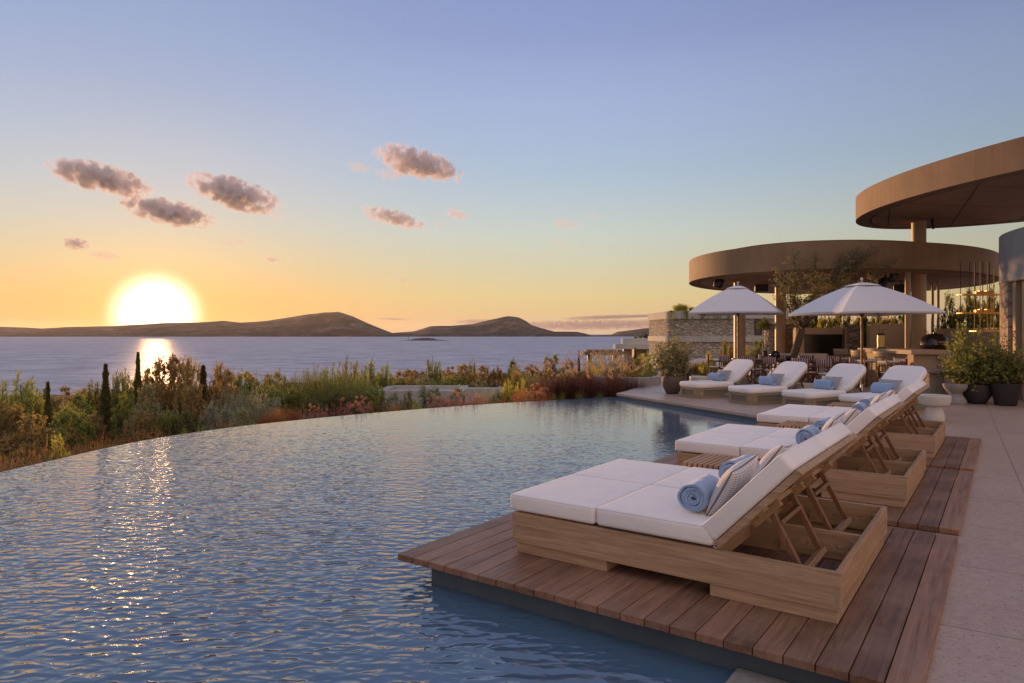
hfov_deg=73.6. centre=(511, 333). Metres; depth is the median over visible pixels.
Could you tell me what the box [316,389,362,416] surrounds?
shrub
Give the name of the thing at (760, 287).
hanging speaker
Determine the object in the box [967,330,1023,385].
potted shrub
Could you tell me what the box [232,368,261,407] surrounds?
shrub
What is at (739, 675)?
pool step
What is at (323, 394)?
shrub
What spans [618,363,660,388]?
fountain grass
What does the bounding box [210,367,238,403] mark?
shrub
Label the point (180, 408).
cypress tree
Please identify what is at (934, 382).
stone table
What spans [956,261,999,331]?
hanging shelf
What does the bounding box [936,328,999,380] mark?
curved garden wall
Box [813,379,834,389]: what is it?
rolled towel
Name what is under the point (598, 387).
fountain grass
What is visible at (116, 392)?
shrub
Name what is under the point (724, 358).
director chair
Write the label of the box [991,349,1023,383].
potted shrub
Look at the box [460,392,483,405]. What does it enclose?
dried flower clump
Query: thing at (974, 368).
potted shrub
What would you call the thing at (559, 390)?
fountain grass
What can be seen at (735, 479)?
scatter pillow
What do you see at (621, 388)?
fountain grass
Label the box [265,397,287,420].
shrub
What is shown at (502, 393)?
shrub
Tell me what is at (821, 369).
dining chairs
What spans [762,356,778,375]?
director chair
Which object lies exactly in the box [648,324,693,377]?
potted shrub
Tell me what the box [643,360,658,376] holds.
shrub
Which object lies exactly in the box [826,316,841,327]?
hedge plant
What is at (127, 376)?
shrub
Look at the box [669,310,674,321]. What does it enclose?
trailing plant
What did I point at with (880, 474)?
double daybed
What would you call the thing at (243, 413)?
shrub
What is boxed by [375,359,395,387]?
shrub
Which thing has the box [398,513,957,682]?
timber deck
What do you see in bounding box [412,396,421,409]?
shrub
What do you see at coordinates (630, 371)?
fountain grass
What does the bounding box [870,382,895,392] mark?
rolled towel
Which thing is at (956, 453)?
timber deck
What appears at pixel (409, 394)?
shrub
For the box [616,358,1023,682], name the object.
terrace paving
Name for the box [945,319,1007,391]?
potted shrub
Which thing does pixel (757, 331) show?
window
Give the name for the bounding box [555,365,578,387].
shrub
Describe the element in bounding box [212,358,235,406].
shrub
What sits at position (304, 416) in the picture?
shrub
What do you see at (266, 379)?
shrub
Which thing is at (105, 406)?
cypress tree
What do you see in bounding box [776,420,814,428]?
slatted side table
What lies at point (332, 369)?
shrub
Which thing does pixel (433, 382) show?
shrub
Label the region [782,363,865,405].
wicker lounger
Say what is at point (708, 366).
director chair
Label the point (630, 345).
terraced white house
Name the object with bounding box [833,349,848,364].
bar stool
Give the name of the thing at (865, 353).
bar stool
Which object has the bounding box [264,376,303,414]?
shrub
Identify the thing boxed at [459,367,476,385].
shrub
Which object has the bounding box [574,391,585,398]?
grass clump
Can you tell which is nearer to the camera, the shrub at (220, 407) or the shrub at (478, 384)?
the shrub at (220, 407)
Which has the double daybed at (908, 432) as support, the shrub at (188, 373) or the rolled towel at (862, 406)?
the rolled towel at (862, 406)
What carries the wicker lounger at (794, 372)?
on the terrace paving
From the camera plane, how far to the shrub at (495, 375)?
33.96 m
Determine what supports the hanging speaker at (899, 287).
attached to the round pavilion
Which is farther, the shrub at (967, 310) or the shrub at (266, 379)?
the shrub at (266, 379)
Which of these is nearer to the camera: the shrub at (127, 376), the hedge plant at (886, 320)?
the shrub at (127, 376)
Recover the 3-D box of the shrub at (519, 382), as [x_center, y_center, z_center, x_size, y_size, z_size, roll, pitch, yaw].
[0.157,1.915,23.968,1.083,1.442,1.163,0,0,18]
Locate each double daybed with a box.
[511,422,886,623]
[675,394,925,507]
[757,379,945,457]
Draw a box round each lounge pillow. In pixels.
[717,369,731,380]
[767,373,784,385]
[821,376,842,389]
[878,379,902,393]
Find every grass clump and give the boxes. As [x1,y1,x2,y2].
[248,410,276,424]
[252,406,297,422]
[277,407,307,420]
[381,401,408,411]
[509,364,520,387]
[511,388,528,401]
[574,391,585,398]
[588,368,604,378]
[672,305,679,310]
[680,304,688,310]
[689,362,697,373]
[690,359,705,374]
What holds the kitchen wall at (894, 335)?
on the terrace paving
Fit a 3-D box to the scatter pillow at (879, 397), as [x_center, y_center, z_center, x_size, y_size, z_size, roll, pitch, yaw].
[4.912,0.965,9.220,0.148,0.360,0.460,35,27,30]
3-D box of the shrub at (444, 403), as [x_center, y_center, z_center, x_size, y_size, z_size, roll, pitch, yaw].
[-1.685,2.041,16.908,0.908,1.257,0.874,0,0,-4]
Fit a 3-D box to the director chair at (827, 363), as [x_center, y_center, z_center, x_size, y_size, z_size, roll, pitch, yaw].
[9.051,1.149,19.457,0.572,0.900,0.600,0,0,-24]
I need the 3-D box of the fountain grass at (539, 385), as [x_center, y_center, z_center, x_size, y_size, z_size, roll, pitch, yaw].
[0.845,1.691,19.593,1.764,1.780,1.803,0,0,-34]
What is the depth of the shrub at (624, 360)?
31.85 m
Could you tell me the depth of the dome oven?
21.06 m
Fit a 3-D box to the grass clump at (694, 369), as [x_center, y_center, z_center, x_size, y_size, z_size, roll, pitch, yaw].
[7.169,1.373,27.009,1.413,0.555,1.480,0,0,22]
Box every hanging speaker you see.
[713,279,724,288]
[754,284,767,291]
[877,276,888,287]
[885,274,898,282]
[893,281,904,292]
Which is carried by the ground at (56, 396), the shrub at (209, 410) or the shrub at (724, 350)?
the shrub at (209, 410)
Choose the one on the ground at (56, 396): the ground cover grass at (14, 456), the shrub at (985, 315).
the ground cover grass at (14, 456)
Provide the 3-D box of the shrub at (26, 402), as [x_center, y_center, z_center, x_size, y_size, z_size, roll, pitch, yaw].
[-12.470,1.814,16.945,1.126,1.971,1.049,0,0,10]
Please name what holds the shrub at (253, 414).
on the ground at (56, 396)
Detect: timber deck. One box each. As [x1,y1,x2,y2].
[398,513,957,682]
[653,453,972,534]
[753,423,980,472]
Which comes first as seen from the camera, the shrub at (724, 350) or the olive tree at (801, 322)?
the olive tree at (801, 322)
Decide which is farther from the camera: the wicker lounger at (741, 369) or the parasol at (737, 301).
the parasol at (737, 301)
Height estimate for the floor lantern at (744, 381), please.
0.400 m
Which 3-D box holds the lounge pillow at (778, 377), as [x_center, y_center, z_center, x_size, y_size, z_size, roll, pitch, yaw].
[6.149,1.070,16.089,0.136,0.340,0.520,41,-16,-19]
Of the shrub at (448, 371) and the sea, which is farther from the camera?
the sea
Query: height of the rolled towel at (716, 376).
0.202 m
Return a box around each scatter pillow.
[706,453,758,515]
[751,445,791,479]
[819,411,845,432]
[843,408,860,425]
[868,392,886,406]
[887,389,895,396]
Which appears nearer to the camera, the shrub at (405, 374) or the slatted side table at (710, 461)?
the slatted side table at (710, 461)
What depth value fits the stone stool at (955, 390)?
15.44 m
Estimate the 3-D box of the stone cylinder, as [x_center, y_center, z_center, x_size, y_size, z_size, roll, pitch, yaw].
[11.357,0.614,28.900,1.360,1.971,1.360,0,0,0]
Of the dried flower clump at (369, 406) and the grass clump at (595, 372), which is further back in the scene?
the grass clump at (595, 372)
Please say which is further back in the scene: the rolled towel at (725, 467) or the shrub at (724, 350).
the shrub at (724, 350)
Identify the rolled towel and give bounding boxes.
[677,474,718,511]
[707,373,724,380]
[718,454,758,477]
[758,376,776,385]
[795,425,819,443]
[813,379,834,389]
[813,417,831,430]
[852,402,867,413]
[859,397,873,405]
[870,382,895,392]
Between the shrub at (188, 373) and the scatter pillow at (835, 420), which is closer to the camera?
the scatter pillow at (835, 420)
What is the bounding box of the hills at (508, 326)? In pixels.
[395,316,609,336]
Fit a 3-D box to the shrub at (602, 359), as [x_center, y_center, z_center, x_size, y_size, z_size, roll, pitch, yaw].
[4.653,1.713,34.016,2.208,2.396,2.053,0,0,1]
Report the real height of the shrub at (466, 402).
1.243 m
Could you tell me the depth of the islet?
1599.92 m
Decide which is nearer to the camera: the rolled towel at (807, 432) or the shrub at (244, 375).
the rolled towel at (807, 432)
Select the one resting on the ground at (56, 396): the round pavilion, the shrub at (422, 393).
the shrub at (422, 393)
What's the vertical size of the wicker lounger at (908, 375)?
0.932 m
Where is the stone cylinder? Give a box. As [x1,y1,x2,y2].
[764,325,796,371]
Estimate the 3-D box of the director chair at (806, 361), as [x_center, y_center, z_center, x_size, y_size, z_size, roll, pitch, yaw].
[8.663,1.149,20.215,0.572,0.900,0.600,0,0,-32]
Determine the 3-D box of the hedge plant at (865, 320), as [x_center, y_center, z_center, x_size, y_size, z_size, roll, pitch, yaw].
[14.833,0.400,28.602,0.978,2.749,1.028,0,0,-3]
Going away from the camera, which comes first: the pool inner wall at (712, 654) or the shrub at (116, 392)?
the pool inner wall at (712, 654)
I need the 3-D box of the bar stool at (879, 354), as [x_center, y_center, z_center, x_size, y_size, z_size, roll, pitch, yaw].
[10.903,1.047,19.893,0.647,1.106,0.542,0,0,-8]
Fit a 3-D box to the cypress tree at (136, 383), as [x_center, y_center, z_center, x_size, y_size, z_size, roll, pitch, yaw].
[-11.489,1.768,21.007,0.402,2.468,0.387,0,0,6]
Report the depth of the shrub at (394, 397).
20.10 m
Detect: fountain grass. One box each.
[514,364,563,399]
[533,360,577,399]
[545,358,586,391]
[550,360,596,398]
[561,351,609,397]
[578,362,623,397]
[585,351,632,396]
[602,362,647,396]
[612,355,646,389]
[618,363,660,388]
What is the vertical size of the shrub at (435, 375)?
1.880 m
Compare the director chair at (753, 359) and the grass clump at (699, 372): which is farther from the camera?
the grass clump at (699, 372)
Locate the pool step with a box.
[725,668,790,682]
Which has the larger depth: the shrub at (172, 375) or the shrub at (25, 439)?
the shrub at (172, 375)
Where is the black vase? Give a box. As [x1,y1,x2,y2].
[770,351,779,358]
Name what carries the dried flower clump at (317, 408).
on the ground at (56, 396)
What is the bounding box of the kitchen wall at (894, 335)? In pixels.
[866,324,904,347]
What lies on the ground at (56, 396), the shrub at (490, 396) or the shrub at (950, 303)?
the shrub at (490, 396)
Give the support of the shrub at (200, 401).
on the ground at (56, 396)
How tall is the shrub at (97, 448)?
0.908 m
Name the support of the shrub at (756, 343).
on the terrace paving
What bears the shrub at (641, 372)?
on the ground at (56, 396)
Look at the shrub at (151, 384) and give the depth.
22.99 m
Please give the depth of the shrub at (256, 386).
23.71 m
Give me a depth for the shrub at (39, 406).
18.08 m
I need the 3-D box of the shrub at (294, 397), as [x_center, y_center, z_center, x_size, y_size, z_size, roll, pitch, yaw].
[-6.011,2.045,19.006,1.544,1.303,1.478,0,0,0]
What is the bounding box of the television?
[805,334,842,354]
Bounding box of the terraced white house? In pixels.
[613,338,648,368]
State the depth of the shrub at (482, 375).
37.82 m
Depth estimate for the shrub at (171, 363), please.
20.75 m
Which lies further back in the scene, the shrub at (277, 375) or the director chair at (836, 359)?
the shrub at (277, 375)
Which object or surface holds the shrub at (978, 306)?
on the terrace paving
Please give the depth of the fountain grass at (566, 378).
20.91 m
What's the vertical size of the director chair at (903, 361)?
0.900 m
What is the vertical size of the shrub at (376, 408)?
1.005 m
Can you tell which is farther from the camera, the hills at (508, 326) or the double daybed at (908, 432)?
the hills at (508, 326)
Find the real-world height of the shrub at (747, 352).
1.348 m
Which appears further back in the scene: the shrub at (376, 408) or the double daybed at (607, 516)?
the shrub at (376, 408)
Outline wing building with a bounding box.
[999,227,1023,399]
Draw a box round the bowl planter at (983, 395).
[963,383,991,403]
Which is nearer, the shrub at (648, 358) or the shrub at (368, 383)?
the shrub at (368, 383)
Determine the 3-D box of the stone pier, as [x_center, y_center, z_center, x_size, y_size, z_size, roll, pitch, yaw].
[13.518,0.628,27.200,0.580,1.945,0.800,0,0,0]
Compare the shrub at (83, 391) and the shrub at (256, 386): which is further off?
the shrub at (83, 391)
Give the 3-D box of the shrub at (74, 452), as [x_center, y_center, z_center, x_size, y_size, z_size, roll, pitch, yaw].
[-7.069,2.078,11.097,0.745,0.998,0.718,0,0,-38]
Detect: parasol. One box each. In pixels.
[688,282,784,384]
[788,278,945,392]
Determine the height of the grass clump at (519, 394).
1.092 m
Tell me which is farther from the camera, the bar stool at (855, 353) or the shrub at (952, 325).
the shrub at (952, 325)
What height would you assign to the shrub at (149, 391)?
1.800 m
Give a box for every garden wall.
[465,387,503,404]
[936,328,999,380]
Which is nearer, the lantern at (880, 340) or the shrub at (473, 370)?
the lantern at (880, 340)
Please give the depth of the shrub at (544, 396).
18.53 m
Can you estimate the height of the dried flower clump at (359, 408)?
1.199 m
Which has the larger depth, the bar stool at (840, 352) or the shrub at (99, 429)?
the bar stool at (840, 352)
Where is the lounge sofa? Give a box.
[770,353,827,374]
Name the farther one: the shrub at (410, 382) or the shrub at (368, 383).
the shrub at (410, 382)
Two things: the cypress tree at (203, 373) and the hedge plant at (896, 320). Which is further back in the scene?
the hedge plant at (896, 320)
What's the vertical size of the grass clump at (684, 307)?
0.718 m
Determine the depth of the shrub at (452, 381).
28.99 m
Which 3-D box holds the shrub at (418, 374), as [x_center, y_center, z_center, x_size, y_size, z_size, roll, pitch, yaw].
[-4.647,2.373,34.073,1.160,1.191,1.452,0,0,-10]
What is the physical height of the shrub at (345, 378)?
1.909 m
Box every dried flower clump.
[307,404,325,418]
[337,398,350,415]
[346,396,366,414]
[361,397,372,413]
[424,392,448,408]
[435,390,465,407]
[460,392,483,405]
[524,383,546,401]
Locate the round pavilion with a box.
[689,240,998,362]
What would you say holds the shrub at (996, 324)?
on the terrace paving
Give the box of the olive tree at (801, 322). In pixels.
[769,243,903,357]
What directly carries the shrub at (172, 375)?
on the ground at (56, 396)
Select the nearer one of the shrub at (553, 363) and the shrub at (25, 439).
the shrub at (25, 439)
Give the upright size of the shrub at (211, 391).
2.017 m
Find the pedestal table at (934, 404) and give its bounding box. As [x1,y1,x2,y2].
[917,394,951,420]
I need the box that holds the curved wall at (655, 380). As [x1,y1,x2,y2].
[592,376,660,391]
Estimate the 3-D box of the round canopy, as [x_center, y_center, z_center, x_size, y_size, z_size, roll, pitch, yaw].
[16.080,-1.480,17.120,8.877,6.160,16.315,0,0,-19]
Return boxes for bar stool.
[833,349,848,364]
[850,350,877,386]
[858,349,882,383]
[872,350,900,381]
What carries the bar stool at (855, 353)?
on the terrace paving
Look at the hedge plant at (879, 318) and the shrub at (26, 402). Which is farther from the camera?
the hedge plant at (879, 318)
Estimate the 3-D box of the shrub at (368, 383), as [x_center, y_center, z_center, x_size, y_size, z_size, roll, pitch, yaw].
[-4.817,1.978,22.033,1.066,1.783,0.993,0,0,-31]
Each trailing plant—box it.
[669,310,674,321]
[683,310,688,321]
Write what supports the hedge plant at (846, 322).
on the terrace paving
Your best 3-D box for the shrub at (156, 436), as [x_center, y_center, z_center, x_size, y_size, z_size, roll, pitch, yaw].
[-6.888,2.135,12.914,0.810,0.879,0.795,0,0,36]
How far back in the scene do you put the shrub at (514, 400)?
18.10 m
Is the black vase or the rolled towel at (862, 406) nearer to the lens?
the rolled towel at (862, 406)
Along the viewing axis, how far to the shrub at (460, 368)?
35.80 m
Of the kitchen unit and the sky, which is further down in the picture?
the kitchen unit
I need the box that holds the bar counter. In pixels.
[858,348,950,383]
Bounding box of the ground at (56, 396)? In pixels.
[1,360,644,468]
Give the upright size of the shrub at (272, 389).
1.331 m
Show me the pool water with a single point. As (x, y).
(264, 553)
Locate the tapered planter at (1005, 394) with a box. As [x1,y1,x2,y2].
[989,382,1022,405]
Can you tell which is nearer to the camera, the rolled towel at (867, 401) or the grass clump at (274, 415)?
the rolled towel at (867, 401)
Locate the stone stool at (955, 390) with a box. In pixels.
[942,383,967,404]
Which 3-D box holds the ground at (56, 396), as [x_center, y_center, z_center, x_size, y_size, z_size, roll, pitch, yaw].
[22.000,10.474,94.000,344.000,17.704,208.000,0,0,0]
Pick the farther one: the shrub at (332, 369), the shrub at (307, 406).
the shrub at (332, 369)
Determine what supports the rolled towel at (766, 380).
on the wicker lounger at (794, 372)
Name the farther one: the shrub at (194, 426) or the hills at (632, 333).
the hills at (632, 333)
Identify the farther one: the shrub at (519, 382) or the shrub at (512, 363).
the shrub at (512, 363)
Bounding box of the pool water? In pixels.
[0,397,759,682]
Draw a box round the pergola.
[581,349,625,368]
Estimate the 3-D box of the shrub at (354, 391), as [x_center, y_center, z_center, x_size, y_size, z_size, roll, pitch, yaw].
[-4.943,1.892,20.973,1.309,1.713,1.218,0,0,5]
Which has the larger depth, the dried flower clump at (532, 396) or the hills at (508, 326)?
the hills at (508, 326)
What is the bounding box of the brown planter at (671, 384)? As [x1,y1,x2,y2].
[662,375,682,393]
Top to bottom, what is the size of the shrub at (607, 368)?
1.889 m
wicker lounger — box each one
[680,359,753,398]
[728,361,807,404]
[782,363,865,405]
[838,365,926,414]
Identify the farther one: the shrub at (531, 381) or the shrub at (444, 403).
the shrub at (531, 381)
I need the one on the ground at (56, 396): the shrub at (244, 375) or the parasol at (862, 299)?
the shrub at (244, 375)
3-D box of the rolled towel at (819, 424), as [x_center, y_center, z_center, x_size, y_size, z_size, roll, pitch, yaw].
[3.489,1.040,7.626,0.183,0.198,0.392,25,16,37]
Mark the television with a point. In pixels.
(822, 343)
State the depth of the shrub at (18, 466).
10.00 m
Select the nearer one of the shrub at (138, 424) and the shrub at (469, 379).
the shrub at (138, 424)
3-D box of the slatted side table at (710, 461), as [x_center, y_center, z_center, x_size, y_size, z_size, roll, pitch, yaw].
[1.807,1.340,6.133,0.368,0.420,0.550,0,0,36]
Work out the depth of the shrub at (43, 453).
10.59 m
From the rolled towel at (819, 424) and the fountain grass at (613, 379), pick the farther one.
the fountain grass at (613, 379)
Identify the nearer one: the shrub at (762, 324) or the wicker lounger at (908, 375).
the wicker lounger at (908, 375)
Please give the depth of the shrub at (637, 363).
31.85 m
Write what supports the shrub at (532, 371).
on the ground at (56, 396)
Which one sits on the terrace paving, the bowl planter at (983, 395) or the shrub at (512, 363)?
the bowl planter at (983, 395)
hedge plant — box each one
[809,316,822,327]
[816,316,832,327]
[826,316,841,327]
[836,316,851,327]
[850,316,860,324]
[860,316,873,347]
[870,316,882,323]
[879,316,895,323]
[892,315,902,323]
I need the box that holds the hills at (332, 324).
[0,312,404,336]
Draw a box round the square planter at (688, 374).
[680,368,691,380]
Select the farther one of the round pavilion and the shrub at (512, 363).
the shrub at (512, 363)
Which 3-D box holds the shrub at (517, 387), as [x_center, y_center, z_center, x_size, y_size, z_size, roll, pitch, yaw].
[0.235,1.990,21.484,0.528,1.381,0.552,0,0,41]
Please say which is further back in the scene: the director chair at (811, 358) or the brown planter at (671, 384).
the director chair at (811, 358)
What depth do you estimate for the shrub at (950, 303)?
25.61 m
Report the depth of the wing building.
16.55 m
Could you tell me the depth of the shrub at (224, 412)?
15.42 m
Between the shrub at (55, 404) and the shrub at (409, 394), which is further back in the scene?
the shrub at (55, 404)
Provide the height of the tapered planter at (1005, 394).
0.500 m
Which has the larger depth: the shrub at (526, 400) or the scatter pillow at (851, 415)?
the shrub at (526, 400)
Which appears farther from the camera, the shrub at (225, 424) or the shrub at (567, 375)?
the shrub at (567, 375)
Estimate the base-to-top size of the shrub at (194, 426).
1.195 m
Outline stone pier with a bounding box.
[840,325,863,361]
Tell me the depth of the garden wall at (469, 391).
22.50 m
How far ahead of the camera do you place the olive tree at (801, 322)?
21.13 m
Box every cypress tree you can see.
[42,381,54,435]
[96,363,113,439]
[130,351,142,407]
[178,402,183,421]
[194,364,208,414]
[577,351,580,370]
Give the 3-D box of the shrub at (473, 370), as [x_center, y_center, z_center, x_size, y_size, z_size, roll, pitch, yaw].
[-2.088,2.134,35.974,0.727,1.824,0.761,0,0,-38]
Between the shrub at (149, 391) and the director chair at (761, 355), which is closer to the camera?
the shrub at (149, 391)
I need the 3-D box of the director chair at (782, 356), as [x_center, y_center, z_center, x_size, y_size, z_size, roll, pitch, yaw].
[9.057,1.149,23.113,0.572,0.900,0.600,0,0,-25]
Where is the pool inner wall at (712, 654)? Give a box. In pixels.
[431,569,849,682]
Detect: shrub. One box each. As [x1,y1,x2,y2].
[0,368,37,436]
[0,398,40,440]
[0,411,66,460]
[0,446,50,471]
[0,460,20,471]
[4,375,45,429]
[15,434,65,467]
[32,381,59,426]
[48,401,97,449]
[48,434,98,456]
[49,431,70,460]
[52,383,81,414]
[52,389,97,432]
[69,388,87,412]
[71,432,114,454]
[72,412,115,446]
[81,378,111,418]
[97,391,135,442]
[104,431,139,447]
[109,368,133,420]
[115,407,168,444]
[118,368,134,410]
[123,379,176,441]
[128,425,169,442]
[136,359,173,412]
[136,365,161,411]
[138,405,190,439]
[146,354,183,421]
[157,361,197,416]
[161,406,207,436]
[165,381,223,431]
[171,355,202,425]
[188,399,225,432]
[199,372,235,418]
[206,404,240,430]
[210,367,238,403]
[210,377,264,426]
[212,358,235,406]
[212,417,233,429]
[224,385,280,424]
[228,370,259,392]
[228,405,255,427]
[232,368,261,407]
[243,372,280,414]
[250,383,296,415]
[255,368,280,396]
[262,368,292,402]
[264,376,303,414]
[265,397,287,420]
[276,384,317,420]
[286,368,320,401]
[298,395,329,418]
[299,359,334,402]
[299,374,341,415]
[299,403,326,419]
[314,401,349,417]
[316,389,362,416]
[318,361,341,399]
[321,367,356,401]
[330,372,371,414]
[333,355,361,402]
[346,372,379,404]
[354,392,384,413]
[355,357,381,401]
[362,369,388,391]
[365,382,389,410]
[368,396,395,412]
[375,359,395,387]
[381,391,407,411]
[391,368,415,384]
[393,376,423,384]
[402,389,422,409]
[409,369,428,382]
[410,384,445,409]
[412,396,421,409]
[414,375,439,384]
[423,356,444,383]
[428,395,457,407]
[436,373,469,386]
[438,384,464,407]
[441,366,457,379]
[446,394,482,406]
[450,363,470,383]
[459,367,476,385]
[465,357,477,385]
[470,378,491,386]
[472,386,498,403]
[473,393,493,404]
[475,364,491,386]
[486,365,505,386]
[498,378,513,402]
[498,391,524,402]
[500,370,530,402]
[502,358,522,388]
[512,378,527,398]
[515,383,545,401]
[520,364,542,382]
[520,369,544,396]
[531,386,557,400]
[535,370,551,390]
[538,353,564,381]
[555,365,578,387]
[558,358,584,381]
[579,357,612,380]
[584,346,626,374]
[609,350,631,376]
[615,365,630,376]
[625,354,647,376]
[625,363,652,376]
[635,352,653,375]
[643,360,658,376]
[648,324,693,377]
[667,336,693,379]
[698,350,718,375]
[718,338,733,366]
[746,344,762,362]
[748,337,763,364]
[756,317,774,329]
[786,316,794,324]
[927,344,997,384]
[933,289,957,331]
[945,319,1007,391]
[947,305,967,327]
[960,285,978,327]
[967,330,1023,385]
[968,296,981,327]
[978,280,997,327]
[988,301,998,327]
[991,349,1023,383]
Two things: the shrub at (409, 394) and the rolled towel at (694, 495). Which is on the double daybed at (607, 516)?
the rolled towel at (694, 495)
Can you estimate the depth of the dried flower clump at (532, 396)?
18.89 m
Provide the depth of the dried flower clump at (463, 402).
17.48 m
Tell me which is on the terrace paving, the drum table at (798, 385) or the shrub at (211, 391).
the drum table at (798, 385)
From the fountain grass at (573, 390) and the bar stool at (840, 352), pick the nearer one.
the fountain grass at (573, 390)
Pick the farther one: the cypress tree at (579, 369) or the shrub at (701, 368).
the cypress tree at (579, 369)
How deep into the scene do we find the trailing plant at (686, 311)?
59.52 m
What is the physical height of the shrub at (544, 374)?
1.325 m
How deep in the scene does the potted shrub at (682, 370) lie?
18.16 m
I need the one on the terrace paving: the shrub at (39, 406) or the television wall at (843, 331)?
the television wall at (843, 331)
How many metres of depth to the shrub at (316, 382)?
22.82 m
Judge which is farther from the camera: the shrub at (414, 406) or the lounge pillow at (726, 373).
the lounge pillow at (726, 373)
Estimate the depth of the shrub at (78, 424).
14.86 m
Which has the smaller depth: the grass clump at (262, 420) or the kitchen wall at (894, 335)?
the grass clump at (262, 420)
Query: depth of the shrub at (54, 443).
10.66 m
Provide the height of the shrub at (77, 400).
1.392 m
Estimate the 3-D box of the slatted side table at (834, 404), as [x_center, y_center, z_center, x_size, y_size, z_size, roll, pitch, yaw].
[5.308,1.345,10.981,0.368,0.420,0.550,0,0,36]
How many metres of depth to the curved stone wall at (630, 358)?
77.06 m
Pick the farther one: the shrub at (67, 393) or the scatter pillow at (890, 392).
the shrub at (67, 393)
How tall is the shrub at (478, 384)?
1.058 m
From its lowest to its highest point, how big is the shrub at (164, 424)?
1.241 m
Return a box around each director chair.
[706,354,723,379]
[718,354,730,369]
[740,355,765,383]
[749,353,771,375]
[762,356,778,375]
[768,355,788,372]
[791,357,818,382]
[798,355,813,382]
[813,355,840,378]
[815,358,832,379]
[849,356,867,386]
[877,357,907,380]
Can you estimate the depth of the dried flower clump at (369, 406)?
16.08 m
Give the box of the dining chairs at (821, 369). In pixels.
[731,358,849,381]
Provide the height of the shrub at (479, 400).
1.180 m
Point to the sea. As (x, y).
(74, 363)
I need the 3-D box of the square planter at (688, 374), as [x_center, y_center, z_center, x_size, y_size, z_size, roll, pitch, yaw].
[5.006,1.289,20.000,0.378,0.620,0.378,0,0,-12]
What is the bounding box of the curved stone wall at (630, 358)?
[623,357,647,362]
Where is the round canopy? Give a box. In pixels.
[856,136,1023,348]
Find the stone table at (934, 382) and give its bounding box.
[917,369,951,398]
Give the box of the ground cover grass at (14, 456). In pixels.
[0,371,538,470]
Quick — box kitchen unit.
[935,354,991,383]
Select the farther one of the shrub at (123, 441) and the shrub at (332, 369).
the shrub at (332, 369)
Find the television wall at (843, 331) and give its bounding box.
[793,328,846,365]
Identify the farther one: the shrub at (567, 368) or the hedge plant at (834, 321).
the shrub at (567, 368)
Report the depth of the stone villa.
60.00 m
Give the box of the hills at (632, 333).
[610,328,648,336]
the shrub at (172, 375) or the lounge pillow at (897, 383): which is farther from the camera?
the shrub at (172, 375)
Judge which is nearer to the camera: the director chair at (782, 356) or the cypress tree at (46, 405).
the cypress tree at (46, 405)
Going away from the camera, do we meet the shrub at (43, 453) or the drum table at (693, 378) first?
the shrub at (43, 453)
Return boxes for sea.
[0,334,646,395]
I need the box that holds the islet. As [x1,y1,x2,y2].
[402,338,449,340]
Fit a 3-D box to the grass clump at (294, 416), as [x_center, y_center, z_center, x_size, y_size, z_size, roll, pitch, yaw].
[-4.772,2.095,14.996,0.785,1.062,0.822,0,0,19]
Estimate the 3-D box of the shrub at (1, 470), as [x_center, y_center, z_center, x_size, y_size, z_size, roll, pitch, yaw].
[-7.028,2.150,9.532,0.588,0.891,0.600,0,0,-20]
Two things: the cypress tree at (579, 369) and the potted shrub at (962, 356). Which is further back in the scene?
the cypress tree at (579, 369)
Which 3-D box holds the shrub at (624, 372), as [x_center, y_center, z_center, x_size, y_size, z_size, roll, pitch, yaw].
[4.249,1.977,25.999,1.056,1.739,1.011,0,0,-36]
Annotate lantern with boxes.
[739,375,748,384]
[876,333,884,347]
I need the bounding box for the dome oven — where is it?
[919,332,950,349]
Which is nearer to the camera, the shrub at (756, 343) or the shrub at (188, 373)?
the shrub at (188, 373)
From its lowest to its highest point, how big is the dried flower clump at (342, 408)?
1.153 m
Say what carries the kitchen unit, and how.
on the terrace paving
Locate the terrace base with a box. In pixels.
[617,396,757,421]
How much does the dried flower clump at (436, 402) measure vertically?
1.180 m
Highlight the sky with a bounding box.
[0,0,1023,333]
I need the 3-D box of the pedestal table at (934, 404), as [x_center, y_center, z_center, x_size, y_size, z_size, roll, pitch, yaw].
[7.750,1.363,12.550,0.540,0.472,0.540,0,0,0]
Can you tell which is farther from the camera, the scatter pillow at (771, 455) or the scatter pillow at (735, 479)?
the scatter pillow at (771, 455)
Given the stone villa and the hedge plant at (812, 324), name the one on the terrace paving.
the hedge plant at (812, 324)
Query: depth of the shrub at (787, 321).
28.79 m
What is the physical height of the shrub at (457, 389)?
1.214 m
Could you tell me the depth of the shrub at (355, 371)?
24.95 m
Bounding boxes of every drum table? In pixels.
[689,376,707,380]
[792,382,812,388]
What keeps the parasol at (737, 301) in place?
on the terrace paving
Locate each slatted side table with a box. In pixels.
[683,453,737,469]
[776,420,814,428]
[827,402,855,406]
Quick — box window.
[754,319,761,334]
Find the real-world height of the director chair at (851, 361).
0.900 m
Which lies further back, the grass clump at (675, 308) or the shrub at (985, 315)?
the grass clump at (675, 308)
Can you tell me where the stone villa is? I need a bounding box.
[648,311,794,367]
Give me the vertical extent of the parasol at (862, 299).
3.025 m
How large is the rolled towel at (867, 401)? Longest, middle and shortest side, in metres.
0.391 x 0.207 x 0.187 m

